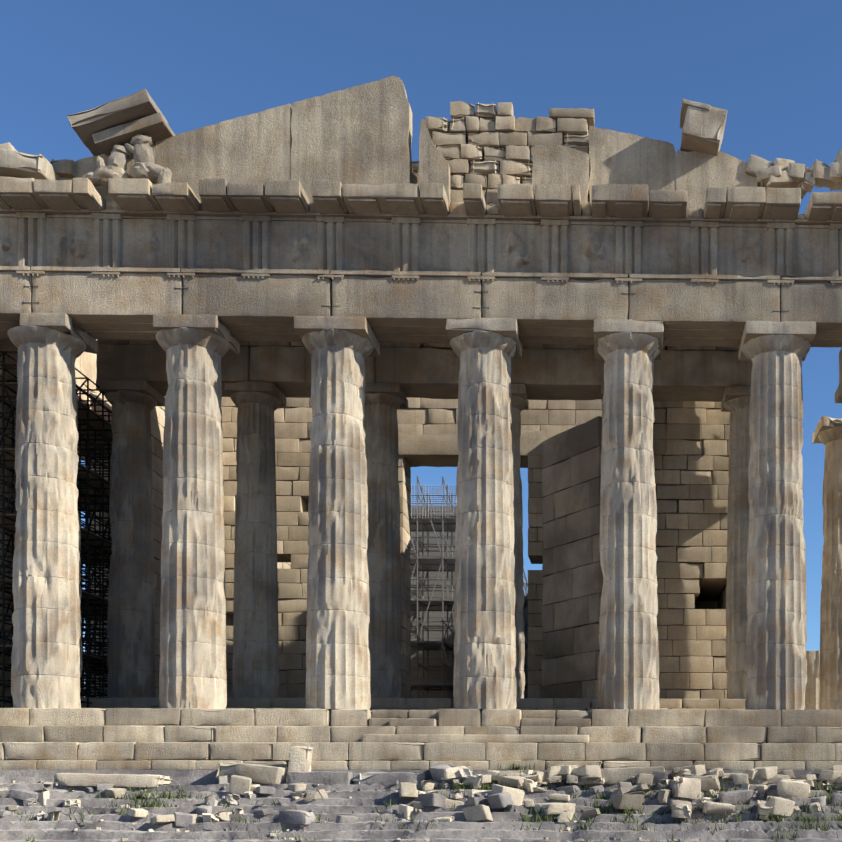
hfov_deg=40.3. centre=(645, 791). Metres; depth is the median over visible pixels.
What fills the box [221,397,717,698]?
cella west wall
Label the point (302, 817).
grey rubble stones
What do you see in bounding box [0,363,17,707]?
flank column
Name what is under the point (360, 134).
pediment tympanum slabs
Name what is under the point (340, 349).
column
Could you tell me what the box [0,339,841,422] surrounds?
flank entablature
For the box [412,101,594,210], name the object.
pediment backing wall
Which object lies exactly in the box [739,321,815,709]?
column
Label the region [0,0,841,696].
sky
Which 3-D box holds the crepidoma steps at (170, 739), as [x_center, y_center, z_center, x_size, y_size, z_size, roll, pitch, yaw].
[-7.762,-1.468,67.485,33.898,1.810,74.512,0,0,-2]
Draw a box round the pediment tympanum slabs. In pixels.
[60,76,757,216]
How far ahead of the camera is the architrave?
31.93 m
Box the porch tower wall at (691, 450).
[653,401,729,699]
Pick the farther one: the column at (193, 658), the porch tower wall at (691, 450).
the porch tower wall at (691, 450)
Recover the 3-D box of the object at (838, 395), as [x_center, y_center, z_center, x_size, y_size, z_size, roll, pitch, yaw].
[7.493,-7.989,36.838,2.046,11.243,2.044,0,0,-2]
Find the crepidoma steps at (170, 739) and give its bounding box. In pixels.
[0,708,841,769]
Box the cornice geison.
[0,176,841,224]
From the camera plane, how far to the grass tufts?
27.89 m
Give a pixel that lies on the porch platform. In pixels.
(555, 704)
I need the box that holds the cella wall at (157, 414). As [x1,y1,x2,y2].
[150,396,290,696]
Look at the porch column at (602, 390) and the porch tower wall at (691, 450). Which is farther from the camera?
the porch tower wall at (691, 450)
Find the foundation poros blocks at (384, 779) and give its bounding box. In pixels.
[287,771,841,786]
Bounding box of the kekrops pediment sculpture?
[83,134,171,186]
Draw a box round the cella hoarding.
[410,506,527,698]
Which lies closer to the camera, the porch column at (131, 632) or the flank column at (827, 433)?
the porch column at (131, 632)
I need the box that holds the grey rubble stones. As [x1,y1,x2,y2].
[0,764,841,841]
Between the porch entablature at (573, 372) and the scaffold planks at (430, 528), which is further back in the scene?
the scaffold planks at (430, 528)
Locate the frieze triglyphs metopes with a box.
[0,212,841,301]
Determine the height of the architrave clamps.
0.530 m
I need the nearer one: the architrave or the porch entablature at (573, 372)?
the architrave
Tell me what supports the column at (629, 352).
on the crepidoma steps at (170, 739)
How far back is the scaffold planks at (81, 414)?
37.24 m
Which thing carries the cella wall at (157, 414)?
on the porch platform
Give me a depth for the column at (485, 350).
32.12 m
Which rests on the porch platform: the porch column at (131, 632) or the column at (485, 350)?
the porch column at (131, 632)
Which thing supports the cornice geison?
on the frieze triglyphs metopes
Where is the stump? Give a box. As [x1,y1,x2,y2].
[804,651,819,709]
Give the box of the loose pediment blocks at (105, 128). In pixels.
[0,89,841,198]
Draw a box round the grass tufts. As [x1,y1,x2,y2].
[0,763,841,841]
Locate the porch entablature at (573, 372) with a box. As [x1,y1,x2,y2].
[96,339,752,401]
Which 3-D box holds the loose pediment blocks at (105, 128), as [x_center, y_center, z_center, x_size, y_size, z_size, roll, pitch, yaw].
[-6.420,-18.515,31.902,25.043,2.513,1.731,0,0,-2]
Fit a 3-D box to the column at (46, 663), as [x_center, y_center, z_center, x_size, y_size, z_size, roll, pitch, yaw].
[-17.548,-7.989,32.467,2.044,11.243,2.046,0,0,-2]
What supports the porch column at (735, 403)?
on the porch platform
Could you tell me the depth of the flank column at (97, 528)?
43.89 m
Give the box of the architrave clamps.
[23,285,788,312]
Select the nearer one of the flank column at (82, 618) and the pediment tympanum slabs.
the pediment tympanum slabs
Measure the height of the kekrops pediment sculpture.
1.746 m
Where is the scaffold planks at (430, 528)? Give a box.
[410,515,527,689]
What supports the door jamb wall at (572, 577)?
on the porch platform
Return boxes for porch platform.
[81,697,745,711]
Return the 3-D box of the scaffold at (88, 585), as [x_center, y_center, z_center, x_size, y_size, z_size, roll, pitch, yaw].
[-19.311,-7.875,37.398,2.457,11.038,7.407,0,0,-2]
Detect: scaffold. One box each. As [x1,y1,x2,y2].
[0,351,112,707]
[409,476,527,698]
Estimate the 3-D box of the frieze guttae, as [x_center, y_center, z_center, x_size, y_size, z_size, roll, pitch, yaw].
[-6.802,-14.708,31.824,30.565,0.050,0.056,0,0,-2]
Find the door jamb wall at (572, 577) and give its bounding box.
[542,416,603,701]
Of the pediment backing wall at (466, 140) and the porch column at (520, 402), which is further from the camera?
the porch column at (520, 402)
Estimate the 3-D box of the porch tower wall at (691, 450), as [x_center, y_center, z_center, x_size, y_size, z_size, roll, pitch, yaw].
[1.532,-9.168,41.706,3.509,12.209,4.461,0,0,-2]
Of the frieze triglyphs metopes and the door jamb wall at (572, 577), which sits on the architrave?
the frieze triglyphs metopes
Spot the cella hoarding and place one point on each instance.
(435, 657)
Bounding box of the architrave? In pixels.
[0,266,841,346]
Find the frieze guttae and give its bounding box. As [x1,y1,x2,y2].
[22,274,841,285]
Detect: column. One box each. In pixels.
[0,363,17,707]
[7,313,98,707]
[77,451,84,696]
[81,456,111,696]
[96,380,164,697]
[153,314,239,708]
[224,381,285,697]
[294,316,379,709]
[364,383,407,697]
[446,318,521,710]
[510,384,528,698]
[594,319,663,709]
[601,385,603,401]
[721,386,750,698]
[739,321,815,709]
[812,416,841,709]
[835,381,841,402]
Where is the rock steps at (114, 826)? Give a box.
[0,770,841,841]
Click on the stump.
(812, 696)
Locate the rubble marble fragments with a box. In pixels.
[0,746,841,841]
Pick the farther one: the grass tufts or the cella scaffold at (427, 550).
the cella scaffold at (427, 550)
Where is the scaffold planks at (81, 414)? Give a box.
[0,382,112,672]

